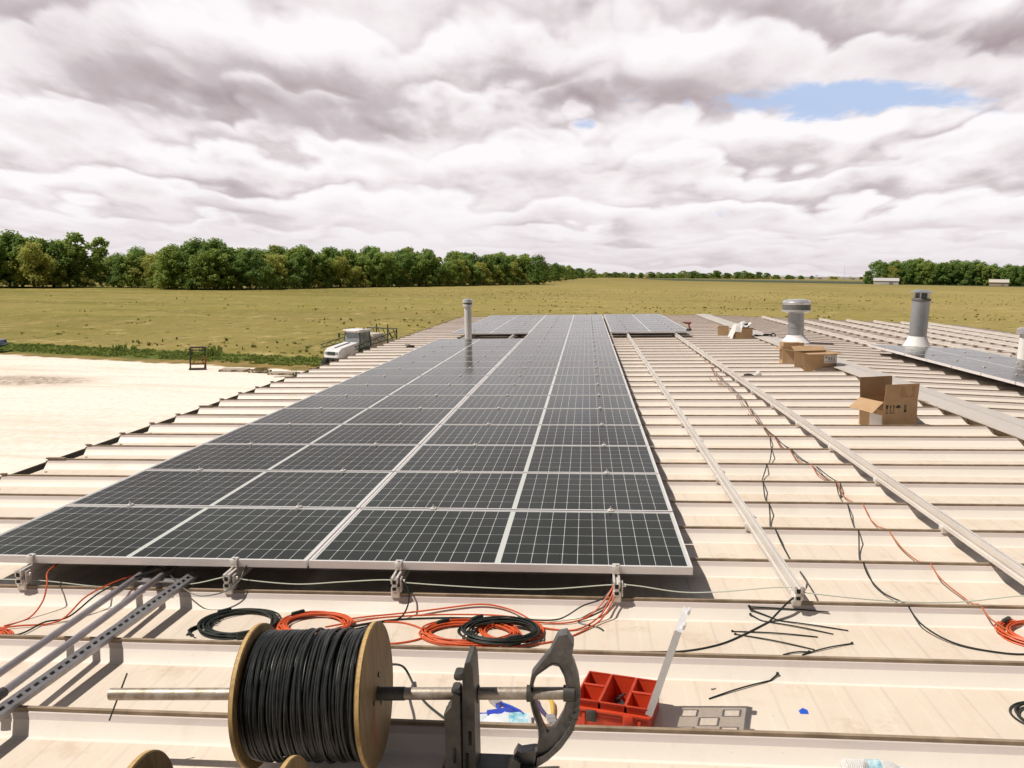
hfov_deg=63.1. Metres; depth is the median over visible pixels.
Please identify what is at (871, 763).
water bottle
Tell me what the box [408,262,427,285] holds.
tree
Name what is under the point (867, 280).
tree
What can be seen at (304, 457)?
solar panel
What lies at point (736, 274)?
tree
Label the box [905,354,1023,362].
solar panel
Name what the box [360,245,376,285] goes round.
tree
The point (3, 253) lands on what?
tree
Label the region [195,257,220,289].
tree
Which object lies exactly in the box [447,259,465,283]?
tree
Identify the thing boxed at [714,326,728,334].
cardboard box
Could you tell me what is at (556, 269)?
tree
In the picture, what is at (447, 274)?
tree
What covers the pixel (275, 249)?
tree
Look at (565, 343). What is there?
solar panel
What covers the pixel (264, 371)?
wooden pallet
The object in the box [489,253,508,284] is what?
tree
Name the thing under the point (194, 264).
tree
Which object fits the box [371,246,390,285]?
tree
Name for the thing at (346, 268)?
tree
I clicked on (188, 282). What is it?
bush
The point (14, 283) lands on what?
bush
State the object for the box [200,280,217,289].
bush
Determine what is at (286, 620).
cable coil
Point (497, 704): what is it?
pliers
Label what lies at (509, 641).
cable coil
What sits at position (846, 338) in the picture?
mounting rail
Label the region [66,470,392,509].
solar panel
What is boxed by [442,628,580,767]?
reel stand
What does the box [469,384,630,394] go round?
solar panel
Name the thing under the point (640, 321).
solar panel
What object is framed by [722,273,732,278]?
tree
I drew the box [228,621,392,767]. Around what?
cable reel
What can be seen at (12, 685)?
conduit pipe
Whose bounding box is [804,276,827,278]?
farm shed
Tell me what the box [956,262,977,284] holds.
tree
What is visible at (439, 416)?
solar panel
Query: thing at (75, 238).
tree
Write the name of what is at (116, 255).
tree
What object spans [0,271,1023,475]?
ground
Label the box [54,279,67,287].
bush
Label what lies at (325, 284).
bush
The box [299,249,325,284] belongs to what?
tree
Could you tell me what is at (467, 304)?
vent pipe
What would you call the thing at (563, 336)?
solar panel
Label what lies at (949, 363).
solar panel
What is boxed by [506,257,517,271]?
tree
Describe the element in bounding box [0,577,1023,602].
ground wire
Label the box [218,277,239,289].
bush
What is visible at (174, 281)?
bush
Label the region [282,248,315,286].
tree
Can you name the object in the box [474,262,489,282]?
tree
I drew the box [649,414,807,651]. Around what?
cable
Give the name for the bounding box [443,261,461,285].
tree
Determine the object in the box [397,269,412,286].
tree
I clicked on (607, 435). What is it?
solar panel
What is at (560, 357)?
solar panel
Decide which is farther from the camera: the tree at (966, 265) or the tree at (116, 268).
the tree at (966, 265)
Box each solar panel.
[0,505,356,567]
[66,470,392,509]
[145,444,418,472]
[203,424,438,445]
[248,408,454,425]
[284,395,467,408]
[309,509,692,574]
[312,384,477,395]
[336,376,486,384]
[356,368,493,375]
[360,472,672,511]
[374,361,500,368]
[388,356,505,361]
[395,445,658,473]
[401,351,510,355]
[412,346,515,350]
[421,342,518,346]
[421,425,648,445]
[430,339,522,342]
[441,408,640,424]
[452,330,530,334]
[457,395,635,408]
[459,327,533,329]
[464,325,535,327]
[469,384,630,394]
[472,323,537,325]
[473,321,539,323]
[477,319,541,321]
[479,375,626,384]
[482,318,542,319]
[487,316,544,317]
[488,367,622,375]
[489,315,545,316]
[496,361,620,367]
[502,355,617,360]
[508,350,615,354]
[513,346,613,349]
[517,342,612,345]
[521,338,611,341]
[524,335,609,338]
[527,332,608,334]
[530,329,607,331]
[532,327,606,329]
[535,325,605,326]
[537,323,604,324]
[539,321,604,322]
[541,319,603,320]
[543,317,602,318]
[544,316,602,317]
[546,314,601,315]
[604,314,660,315]
[604,315,664,316]
[605,317,665,319]
[606,318,669,320]
[606,320,673,322]
[607,322,676,324]
[608,324,680,327]
[609,326,685,329]
[610,329,690,332]
[868,344,987,352]
[885,349,1012,357]
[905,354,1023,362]
[927,359,1023,368]
[952,366,1023,375]
[981,373,1023,384]
[1016,382,1023,386]
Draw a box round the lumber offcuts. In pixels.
[250,367,268,370]
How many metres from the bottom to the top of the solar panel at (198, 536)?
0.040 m
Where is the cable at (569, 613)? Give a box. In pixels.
[518,588,610,620]
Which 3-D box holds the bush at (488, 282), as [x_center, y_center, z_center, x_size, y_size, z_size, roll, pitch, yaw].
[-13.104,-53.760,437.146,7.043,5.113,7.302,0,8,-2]
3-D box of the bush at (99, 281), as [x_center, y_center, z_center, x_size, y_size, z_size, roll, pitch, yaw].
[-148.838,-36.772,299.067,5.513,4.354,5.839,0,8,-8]
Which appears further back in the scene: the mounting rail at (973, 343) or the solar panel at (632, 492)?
the mounting rail at (973, 343)
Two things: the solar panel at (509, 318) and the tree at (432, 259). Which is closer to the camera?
the solar panel at (509, 318)
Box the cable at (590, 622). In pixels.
[541,574,616,630]
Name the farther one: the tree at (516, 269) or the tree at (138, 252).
the tree at (516, 269)
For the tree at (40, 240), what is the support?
on the ground
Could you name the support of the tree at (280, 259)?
on the ground
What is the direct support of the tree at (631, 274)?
on the ground
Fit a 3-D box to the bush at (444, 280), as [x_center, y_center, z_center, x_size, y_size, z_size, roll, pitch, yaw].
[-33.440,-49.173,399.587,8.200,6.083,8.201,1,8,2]
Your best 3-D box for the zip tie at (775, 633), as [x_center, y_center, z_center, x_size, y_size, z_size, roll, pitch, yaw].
[1.239,1.182,3.942,0.393,0.016,0.013,2,8,10]
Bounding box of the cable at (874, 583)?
[711,367,1023,654]
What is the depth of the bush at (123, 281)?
298.03 m
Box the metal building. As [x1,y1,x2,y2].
[0,314,1023,767]
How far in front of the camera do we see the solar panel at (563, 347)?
16.79 m
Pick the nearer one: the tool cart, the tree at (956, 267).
the tool cart
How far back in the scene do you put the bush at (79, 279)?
291.69 m
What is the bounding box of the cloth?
[728,321,750,338]
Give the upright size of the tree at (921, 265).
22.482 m
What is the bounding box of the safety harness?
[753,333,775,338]
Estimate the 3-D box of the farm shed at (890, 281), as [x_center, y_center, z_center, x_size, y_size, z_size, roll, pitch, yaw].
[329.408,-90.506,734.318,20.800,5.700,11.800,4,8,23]
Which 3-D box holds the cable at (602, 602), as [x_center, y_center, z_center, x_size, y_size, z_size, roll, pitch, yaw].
[0.302,1.075,4.173,0.593,0.183,0.167,-3,8,-23]
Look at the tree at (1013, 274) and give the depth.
724.91 m
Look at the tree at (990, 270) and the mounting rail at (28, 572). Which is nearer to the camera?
the mounting rail at (28, 572)
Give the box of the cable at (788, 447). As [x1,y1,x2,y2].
[712,368,841,497]
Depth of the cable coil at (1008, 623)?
3.90 m
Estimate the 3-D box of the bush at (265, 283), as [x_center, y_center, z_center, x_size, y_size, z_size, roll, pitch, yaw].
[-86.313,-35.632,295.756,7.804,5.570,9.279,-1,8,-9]
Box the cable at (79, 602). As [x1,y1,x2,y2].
[4,566,165,627]
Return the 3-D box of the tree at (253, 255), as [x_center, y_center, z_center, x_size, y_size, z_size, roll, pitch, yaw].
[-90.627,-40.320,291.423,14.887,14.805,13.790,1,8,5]
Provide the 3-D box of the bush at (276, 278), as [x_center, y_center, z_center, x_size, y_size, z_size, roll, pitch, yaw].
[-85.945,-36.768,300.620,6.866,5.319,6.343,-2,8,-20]
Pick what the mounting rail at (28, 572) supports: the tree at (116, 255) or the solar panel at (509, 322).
the solar panel at (509, 322)
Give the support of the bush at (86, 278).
on the ground
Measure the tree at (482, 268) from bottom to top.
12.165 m
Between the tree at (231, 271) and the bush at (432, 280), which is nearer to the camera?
the tree at (231, 271)
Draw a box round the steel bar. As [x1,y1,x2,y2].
[107,673,562,720]
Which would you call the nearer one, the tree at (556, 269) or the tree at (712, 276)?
the tree at (556, 269)
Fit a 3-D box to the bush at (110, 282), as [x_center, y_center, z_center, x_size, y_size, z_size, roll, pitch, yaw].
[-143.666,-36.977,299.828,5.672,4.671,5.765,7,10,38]
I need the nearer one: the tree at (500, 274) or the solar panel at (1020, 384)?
the solar panel at (1020, 384)
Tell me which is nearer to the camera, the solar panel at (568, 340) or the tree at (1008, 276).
the solar panel at (568, 340)
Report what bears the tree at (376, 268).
on the ground
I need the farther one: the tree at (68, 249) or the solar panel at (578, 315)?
the tree at (68, 249)
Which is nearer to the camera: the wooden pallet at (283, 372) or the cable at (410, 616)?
the cable at (410, 616)
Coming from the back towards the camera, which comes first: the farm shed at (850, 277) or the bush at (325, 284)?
the farm shed at (850, 277)
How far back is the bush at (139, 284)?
296.82 m
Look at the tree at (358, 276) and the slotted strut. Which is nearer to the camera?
the slotted strut
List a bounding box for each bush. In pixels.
[0,279,11,287]
[10,277,25,287]
[28,275,49,287]
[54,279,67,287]
[66,275,88,287]
[72,275,95,287]
[91,275,104,286]
[105,275,120,286]
[114,275,136,287]
[131,280,147,287]
[143,276,154,287]
[154,282,168,288]
[169,276,185,289]
[183,279,196,289]
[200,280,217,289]
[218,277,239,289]
[225,278,243,289]
[240,276,262,289]
[260,277,279,289]
[266,276,282,288]
[276,275,295,288]
[283,274,301,288]
[301,280,309,288]
[309,278,322,287]
[319,279,331,287]
[321,276,332,287]
[348,278,358,287]
[358,279,371,287]
[382,279,393,286]
[384,274,398,286]
[398,277,405,286]
[409,277,418,285]
[427,276,437,285]
[437,276,448,285]
[444,277,456,285]
[481,277,493,285]
[499,277,511,284]
[506,275,519,284]
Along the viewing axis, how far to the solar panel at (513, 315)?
29.98 m
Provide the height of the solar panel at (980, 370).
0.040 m
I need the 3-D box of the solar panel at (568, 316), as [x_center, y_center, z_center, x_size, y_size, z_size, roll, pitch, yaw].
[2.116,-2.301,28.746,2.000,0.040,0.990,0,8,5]
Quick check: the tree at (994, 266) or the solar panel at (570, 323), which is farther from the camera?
the tree at (994, 266)
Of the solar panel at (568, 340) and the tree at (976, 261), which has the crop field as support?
the tree at (976, 261)
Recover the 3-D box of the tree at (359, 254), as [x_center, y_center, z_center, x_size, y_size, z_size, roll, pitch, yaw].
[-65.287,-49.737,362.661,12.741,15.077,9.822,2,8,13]
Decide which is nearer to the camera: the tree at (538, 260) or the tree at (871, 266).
the tree at (538, 260)
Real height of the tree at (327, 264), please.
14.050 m
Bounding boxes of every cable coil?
[0,627,13,633]
[197,607,281,639]
[273,609,353,633]
[418,618,522,646]
[457,614,540,646]
[479,621,544,642]
[994,616,1023,646]
[1009,701,1023,724]
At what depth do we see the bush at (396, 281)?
368.02 m
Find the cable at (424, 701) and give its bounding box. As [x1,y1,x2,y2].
[393,663,444,719]
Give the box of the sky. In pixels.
[0,0,1023,276]
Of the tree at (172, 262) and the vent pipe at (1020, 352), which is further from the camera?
the tree at (172, 262)
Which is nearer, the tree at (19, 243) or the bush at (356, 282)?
the tree at (19, 243)
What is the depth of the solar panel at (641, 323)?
24.64 m
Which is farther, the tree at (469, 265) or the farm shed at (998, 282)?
the farm shed at (998, 282)
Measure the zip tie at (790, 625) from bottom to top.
0.032 m
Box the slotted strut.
[0,570,198,720]
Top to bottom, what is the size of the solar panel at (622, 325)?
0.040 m
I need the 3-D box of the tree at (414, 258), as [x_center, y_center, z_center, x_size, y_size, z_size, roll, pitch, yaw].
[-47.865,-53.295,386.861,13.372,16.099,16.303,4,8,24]
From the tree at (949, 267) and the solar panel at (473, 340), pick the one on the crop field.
the tree at (949, 267)
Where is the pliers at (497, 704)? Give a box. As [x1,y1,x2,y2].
[488,700,523,713]
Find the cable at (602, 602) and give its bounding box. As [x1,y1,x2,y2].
[531,574,615,623]
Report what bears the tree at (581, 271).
on the ground
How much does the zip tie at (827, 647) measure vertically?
0.016 m
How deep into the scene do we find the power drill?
21.08 m
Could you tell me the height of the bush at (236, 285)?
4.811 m
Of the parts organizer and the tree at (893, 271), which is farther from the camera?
the tree at (893, 271)
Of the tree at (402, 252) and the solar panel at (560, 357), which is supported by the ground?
the tree at (402, 252)
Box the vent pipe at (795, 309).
[781,299,811,343]
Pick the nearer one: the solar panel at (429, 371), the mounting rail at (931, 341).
the solar panel at (429, 371)
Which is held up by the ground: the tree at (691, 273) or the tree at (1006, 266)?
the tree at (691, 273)
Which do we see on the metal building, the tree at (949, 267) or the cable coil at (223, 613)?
the cable coil at (223, 613)
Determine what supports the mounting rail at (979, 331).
on the metal building
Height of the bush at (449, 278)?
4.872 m
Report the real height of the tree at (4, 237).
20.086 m
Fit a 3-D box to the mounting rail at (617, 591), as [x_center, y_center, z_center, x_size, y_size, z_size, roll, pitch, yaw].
[1.708,-0.732,17.225,0.070,0.186,26.472,0,8,5]
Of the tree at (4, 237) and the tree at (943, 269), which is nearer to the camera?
the tree at (4, 237)
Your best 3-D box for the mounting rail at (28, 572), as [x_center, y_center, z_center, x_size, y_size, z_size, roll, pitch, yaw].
[-1.449,-0.725,17.509,0.070,0.186,26.472,0,8,5]
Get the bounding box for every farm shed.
[780,275,798,278]
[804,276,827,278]
[840,276,858,279]
[873,278,898,284]
[989,279,1008,285]
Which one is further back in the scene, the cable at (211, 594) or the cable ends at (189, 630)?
the cable at (211, 594)
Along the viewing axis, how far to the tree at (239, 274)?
291.36 m
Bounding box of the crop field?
[635,278,1023,286]
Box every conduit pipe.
[0,565,158,676]
[0,566,178,700]
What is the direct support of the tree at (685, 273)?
on the ground
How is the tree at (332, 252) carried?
on the ground
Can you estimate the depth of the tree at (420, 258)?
389.79 m
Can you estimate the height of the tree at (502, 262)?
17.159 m
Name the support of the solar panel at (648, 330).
on the mounting rail at (785, 574)
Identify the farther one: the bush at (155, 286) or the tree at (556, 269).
the tree at (556, 269)
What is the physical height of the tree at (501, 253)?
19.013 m
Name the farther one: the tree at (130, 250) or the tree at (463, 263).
the tree at (463, 263)
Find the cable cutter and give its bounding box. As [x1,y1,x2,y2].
[480,707,512,715]
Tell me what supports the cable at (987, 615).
on the metal building
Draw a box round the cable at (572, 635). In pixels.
[504,596,614,646]
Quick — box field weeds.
[0,288,1023,366]
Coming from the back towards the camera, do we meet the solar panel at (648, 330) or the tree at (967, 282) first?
the tree at (967, 282)
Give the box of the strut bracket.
[131,578,184,589]
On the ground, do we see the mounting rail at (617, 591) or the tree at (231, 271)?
the tree at (231, 271)
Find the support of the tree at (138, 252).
on the ground
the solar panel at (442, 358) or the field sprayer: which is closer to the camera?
the solar panel at (442, 358)
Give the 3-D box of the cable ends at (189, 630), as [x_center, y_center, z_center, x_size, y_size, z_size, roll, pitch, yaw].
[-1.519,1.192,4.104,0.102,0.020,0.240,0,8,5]
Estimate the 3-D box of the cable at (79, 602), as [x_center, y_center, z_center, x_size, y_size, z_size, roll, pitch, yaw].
[-2.221,1.120,4.329,0.899,0.138,0.166,-6,10,-40]
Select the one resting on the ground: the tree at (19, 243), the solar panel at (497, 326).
the tree at (19, 243)
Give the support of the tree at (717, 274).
on the ground
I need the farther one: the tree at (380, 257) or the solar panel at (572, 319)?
the tree at (380, 257)
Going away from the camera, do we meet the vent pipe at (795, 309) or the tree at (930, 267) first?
the vent pipe at (795, 309)
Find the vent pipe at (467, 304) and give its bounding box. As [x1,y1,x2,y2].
[462,299,472,338]
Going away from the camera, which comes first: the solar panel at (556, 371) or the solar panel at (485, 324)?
the solar panel at (556, 371)
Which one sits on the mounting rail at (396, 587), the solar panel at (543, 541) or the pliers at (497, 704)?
the solar panel at (543, 541)
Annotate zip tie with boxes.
[708,672,778,698]
[731,630,817,637]
[734,633,814,649]
[748,605,828,612]
[749,607,847,630]
[749,613,832,634]
[783,650,809,654]
[802,642,852,654]
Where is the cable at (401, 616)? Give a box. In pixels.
[361,570,409,623]
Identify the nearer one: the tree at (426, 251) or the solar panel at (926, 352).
the solar panel at (926, 352)
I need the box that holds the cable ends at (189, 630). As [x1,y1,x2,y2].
[186,617,222,635]
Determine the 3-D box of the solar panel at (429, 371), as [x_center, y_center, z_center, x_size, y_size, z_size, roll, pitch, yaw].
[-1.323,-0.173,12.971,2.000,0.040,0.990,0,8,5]
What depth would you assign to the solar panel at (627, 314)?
29.61 m
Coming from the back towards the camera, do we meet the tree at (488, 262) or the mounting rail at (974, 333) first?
the tree at (488, 262)
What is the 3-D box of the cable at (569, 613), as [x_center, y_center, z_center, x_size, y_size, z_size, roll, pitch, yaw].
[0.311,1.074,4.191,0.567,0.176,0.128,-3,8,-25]
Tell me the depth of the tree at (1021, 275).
717.77 m
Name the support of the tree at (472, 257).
on the ground
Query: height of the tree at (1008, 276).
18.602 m
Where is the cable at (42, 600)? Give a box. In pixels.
[4,564,58,625]
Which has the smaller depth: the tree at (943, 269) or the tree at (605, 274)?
the tree at (943, 269)
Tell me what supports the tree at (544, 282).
on the ground
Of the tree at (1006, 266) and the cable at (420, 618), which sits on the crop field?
the tree at (1006, 266)
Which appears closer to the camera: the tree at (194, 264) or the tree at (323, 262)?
the tree at (194, 264)
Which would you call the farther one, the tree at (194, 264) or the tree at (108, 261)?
the tree at (108, 261)
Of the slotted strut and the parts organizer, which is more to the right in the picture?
the parts organizer
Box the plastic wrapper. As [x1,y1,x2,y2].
[480,712,530,722]
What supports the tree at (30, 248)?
on the ground
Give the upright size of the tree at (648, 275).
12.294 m
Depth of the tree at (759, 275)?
1515.86 m
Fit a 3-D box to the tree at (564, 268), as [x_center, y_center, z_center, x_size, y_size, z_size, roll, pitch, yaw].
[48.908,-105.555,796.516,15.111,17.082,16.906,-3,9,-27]
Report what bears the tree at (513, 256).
on the ground
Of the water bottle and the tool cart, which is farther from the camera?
the tool cart
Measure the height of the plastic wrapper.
0.018 m
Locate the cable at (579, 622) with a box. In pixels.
[578,573,612,630]
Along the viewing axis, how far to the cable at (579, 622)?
4.14 m
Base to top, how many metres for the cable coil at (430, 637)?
0.042 m
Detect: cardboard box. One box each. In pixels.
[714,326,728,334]
[733,327,754,338]
[774,342,803,362]
[785,346,841,370]
[849,376,928,424]
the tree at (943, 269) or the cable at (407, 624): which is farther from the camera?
the tree at (943, 269)
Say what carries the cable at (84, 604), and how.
on the metal building
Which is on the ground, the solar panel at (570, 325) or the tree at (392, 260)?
the tree at (392, 260)
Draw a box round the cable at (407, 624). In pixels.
[385,621,425,643]
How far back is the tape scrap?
3.25 m
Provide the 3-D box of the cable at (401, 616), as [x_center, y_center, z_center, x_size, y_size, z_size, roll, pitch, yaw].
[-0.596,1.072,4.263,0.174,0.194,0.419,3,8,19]
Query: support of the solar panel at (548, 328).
on the mounting rail at (396, 587)
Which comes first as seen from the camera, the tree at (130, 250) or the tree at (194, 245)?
the tree at (194, 245)
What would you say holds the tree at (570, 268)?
on the ground
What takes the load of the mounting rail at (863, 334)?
on the metal building
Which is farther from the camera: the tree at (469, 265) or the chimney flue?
the tree at (469, 265)
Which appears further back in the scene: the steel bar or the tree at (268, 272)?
the tree at (268, 272)
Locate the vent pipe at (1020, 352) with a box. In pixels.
[1016,327,1023,359]
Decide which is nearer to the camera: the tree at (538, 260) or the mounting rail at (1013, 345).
the mounting rail at (1013, 345)
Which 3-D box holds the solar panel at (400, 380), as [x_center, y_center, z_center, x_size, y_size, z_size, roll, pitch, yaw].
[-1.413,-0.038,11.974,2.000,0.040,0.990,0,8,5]
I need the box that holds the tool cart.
[189,346,206,369]
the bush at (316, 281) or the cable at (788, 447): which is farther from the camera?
the bush at (316, 281)
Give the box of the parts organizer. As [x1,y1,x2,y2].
[576,606,691,726]
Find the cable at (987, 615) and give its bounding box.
[713,371,1010,631]
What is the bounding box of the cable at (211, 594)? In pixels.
[170,566,246,596]
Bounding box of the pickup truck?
[0,339,7,346]
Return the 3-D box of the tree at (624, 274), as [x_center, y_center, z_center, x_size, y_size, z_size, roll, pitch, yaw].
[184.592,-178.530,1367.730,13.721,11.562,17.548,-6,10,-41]
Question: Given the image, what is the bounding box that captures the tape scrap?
[799,708,808,713]
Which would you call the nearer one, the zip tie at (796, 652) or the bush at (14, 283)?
the zip tie at (796, 652)
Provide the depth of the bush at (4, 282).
275.65 m
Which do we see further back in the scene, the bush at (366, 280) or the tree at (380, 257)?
the tree at (380, 257)
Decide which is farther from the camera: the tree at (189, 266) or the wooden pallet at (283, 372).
the tree at (189, 266)
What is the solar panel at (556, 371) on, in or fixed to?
on the mounting rail at (396, 587)
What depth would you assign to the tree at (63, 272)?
288.42 m
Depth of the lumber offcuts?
57.95 m
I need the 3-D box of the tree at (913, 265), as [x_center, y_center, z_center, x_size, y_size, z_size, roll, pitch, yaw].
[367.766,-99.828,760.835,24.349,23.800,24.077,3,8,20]
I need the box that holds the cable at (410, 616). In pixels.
[325,614,506,627]
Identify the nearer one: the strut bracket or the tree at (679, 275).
the strut bracket
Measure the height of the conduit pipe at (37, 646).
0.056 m
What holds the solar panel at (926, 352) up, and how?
on the mounting rail at (846, 338)
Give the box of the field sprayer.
[320,324,397,364]
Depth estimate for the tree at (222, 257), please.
281.56 m
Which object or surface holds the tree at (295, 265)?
on the ground
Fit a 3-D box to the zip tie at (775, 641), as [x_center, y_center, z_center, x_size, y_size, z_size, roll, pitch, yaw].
[1.212,1.193,3.862,0.364,0.015,0.012,5,9,28]
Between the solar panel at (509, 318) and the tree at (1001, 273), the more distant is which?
the tree at (1001, 273)
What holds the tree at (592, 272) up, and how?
on the ground
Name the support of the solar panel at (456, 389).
on the mounting rail at (28, 572)
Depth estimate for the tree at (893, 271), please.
763.96 m
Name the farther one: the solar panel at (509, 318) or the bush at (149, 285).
the bush at (149, 285)
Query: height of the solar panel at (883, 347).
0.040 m
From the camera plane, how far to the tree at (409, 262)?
377.05 m
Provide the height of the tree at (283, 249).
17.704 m
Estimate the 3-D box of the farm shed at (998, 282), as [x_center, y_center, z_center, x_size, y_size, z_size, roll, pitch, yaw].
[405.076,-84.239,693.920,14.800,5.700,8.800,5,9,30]
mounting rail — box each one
[14,316,501,589]
[223,315,533,593]
[391,317,557,597]
[591,318,625,602]
[616,315,805,605]
[653,316,1023,585]
[761,316,1017,377]
[804,320,1017,362]
[819,318,1011,356]
[846,319,1017,352]
[873,320,1017,347]
[901,321,1018,341]
[928,322,1018,338]
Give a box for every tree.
[0,229,42,286]
[0,239,11,281]
[2,236,52,286]
[2,240,61,287]
[5,244,48,286]
[25,236,48,284]
[35,237,57,286]
[36,239,73,286]
[42,257,69,287]
[52,243,93,286]
[59,231,102,286]
[69,251,102,286]
[85,236,112,284]
[100,252,124,281]
[100,256,122,285]
[110,255,134,285]
[118,253,147,286]
[120,248,150,286]
[126,245,147,256]
[129,252,159,286]
[146,257,173,285]
[147,246,193,289]
[153,248,177,288]
[155,243,188,287]
[173,237,224,289]
[176,250,201,288]
[179,249,223,289]
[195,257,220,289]
[197,237,245,285]
[197,248,236,289]
[209,253,235,289]
[220,247,244,287]
[229,268,247,288]
[233,247,271,289]
[235,249,244,266]
[246,247,273,288]
[257,254,290,287]
[259,249,279,284]
[259,266,278,288]
[265,253,296,286]
[267,244,289,260]
[278,246,292,259]
[279,260,307,288]
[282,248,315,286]
[289,244,309,259]
[290,252,315,283]
[297,246,322,285]
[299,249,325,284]
[311,253,337,286]
[311,260,327,287]
[315,251,331,277]
[321,246,345,284]
[322,256,354,287]
[326,258,354,286]
[339,249,364,286]
[349,266,367,286]
[351,255,377,285]
[354,252,373,280]
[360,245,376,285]
[366,249,388,286]
[366,266,383,286]
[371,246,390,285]
[372,252,394,286]
[372,253,408,285]
[390,253,409,284]
[394,254,421,286]
[395,250,407,285]
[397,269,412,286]
[398,252,420,273]
[401,246,421,259]
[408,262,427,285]
[414,255,435,285]
[419,252,444,285]
[421,248,443,279]
[425,258,446,283]
[441,266,450,285]
[442,251,470,277]
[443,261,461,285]
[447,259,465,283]
[449,259,472,285]
[462,259,479,283]
[465,252,488,284]
[469,266,484,285]
[472,262,491,284]
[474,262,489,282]
[477,255,497,284]
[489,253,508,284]
[490,265,506,284]
[492,254,511,284]
[494,251,515,276]
[501,263,514,284]
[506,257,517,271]
[509,262,522,282]
[510,254,525,279]
[513,255,536,284]
[513,270,527,282]
[518,253,535,264]
[525,254,552,284]
[535,266,549,283]
[543,263,555,281]
[551,262,565,281]
[557,265,569,279]
[565,265,575,279]
[567,269,581,278]
[574,268,586,277]
[583,268,598,277]
[602,272,611,277]
[620,272,628,277]
[628,272,637,277]
[644,272,656,277]
[664,272,673,277]
[674,273,686,277]
[679,271,688,277]
[687,271,698,277]
[704,273,717,278]
[713,271,722,278]
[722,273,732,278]
[732,272,741,278]
[740,270,749,278]
[744,272,755,278]
[755,272,762,278]
[762,273,772,278]
[862,271,873,283]
[865,260,882,282]
[872,262,893,282]
[878,265,906,283]
[888,263,908,283]
[894,263,916,283]
[903,262,928,284]
[910,263,932,284]
[914,258,928,283]
[919,262,942,284]
[929,262,953,284]
[937,262,953,284]
[944,262,961,284]
[949,259,962,282]
[953,260,973,284]
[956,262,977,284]
[960,264,983,284]
[969,259,985,266]
[970,263,988,285]
[979,265,997,285]
[991,263,1000,277]
[994,267,1011,281]
[998,267,1016,285]
[1000,263,1017,278]
[1005,265,1021,285]
[1015,266,1023,285]
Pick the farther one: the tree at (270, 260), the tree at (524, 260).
the tree at (524, 260)
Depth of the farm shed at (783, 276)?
1723.50 m
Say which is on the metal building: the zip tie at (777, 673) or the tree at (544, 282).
the zip tie at (777, 673)
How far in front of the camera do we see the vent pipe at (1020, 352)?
16.30 m
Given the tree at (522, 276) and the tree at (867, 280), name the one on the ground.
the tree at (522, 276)
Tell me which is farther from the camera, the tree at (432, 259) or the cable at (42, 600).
the tree at (432, 259)
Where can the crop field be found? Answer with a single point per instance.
(793, 281)
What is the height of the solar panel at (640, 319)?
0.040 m
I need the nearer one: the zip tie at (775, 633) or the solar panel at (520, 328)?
the zip tie at (775, 633)
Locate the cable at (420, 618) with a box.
[350,617,469,626]
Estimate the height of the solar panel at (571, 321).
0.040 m
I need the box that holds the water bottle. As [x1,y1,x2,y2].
[840,758,906,767]
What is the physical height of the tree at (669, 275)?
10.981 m
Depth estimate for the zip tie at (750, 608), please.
4.05 m
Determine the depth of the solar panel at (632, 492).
5.74 m
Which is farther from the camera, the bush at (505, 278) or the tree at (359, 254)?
the bush at (505, 278)
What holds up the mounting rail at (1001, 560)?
on the metal building
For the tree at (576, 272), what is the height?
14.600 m
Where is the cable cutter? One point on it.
(499, 710)
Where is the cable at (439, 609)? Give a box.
[341,603,529,620]
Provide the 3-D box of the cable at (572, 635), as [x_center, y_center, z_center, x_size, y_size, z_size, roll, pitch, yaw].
[0.306,1.095,4.048,0.798,0.190,0.146,-6,10,-42]
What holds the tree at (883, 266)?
on the crop field
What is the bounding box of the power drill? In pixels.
[681,321,691,330]
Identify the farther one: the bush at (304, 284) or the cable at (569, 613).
the bush at (304, 284)
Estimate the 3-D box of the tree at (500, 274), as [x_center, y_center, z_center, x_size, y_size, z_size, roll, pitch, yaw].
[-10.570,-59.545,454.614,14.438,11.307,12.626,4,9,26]
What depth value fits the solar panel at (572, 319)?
26.73 m
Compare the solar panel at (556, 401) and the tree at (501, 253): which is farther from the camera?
the tree at (501, 253)
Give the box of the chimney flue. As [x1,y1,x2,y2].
[903,289,933,346]
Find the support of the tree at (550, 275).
on the ground
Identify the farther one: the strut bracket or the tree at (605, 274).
the tree at (605, 274)
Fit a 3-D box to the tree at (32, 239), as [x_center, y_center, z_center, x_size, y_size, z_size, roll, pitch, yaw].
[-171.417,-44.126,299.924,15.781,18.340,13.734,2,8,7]
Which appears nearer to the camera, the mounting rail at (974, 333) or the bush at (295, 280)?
the mounting rail at (974, 333)
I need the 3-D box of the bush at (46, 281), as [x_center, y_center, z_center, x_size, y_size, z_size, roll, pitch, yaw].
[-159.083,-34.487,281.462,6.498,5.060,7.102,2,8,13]
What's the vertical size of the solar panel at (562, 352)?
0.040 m
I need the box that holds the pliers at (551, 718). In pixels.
[536,700,556,723]
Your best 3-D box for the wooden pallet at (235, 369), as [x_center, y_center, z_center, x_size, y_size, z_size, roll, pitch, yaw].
[-19.521,-0.985,58.681,1.900,0.158,1.100,1,8,1]
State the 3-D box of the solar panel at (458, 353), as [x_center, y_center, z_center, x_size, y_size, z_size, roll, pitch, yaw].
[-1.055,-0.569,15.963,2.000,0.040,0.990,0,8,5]
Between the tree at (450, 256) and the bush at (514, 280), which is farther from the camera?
the bush at (514, 280)
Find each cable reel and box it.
[127,749,308,767]
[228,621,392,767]
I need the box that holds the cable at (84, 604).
[14,566,172,634]
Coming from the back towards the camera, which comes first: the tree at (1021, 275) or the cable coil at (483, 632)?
the tree at (1021, 275)
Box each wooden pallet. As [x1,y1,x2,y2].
[218,368,249,371]
[248,370,271,373]
[267,371,296,375]
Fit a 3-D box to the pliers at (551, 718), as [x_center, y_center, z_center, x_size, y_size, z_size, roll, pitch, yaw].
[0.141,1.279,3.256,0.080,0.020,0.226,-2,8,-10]

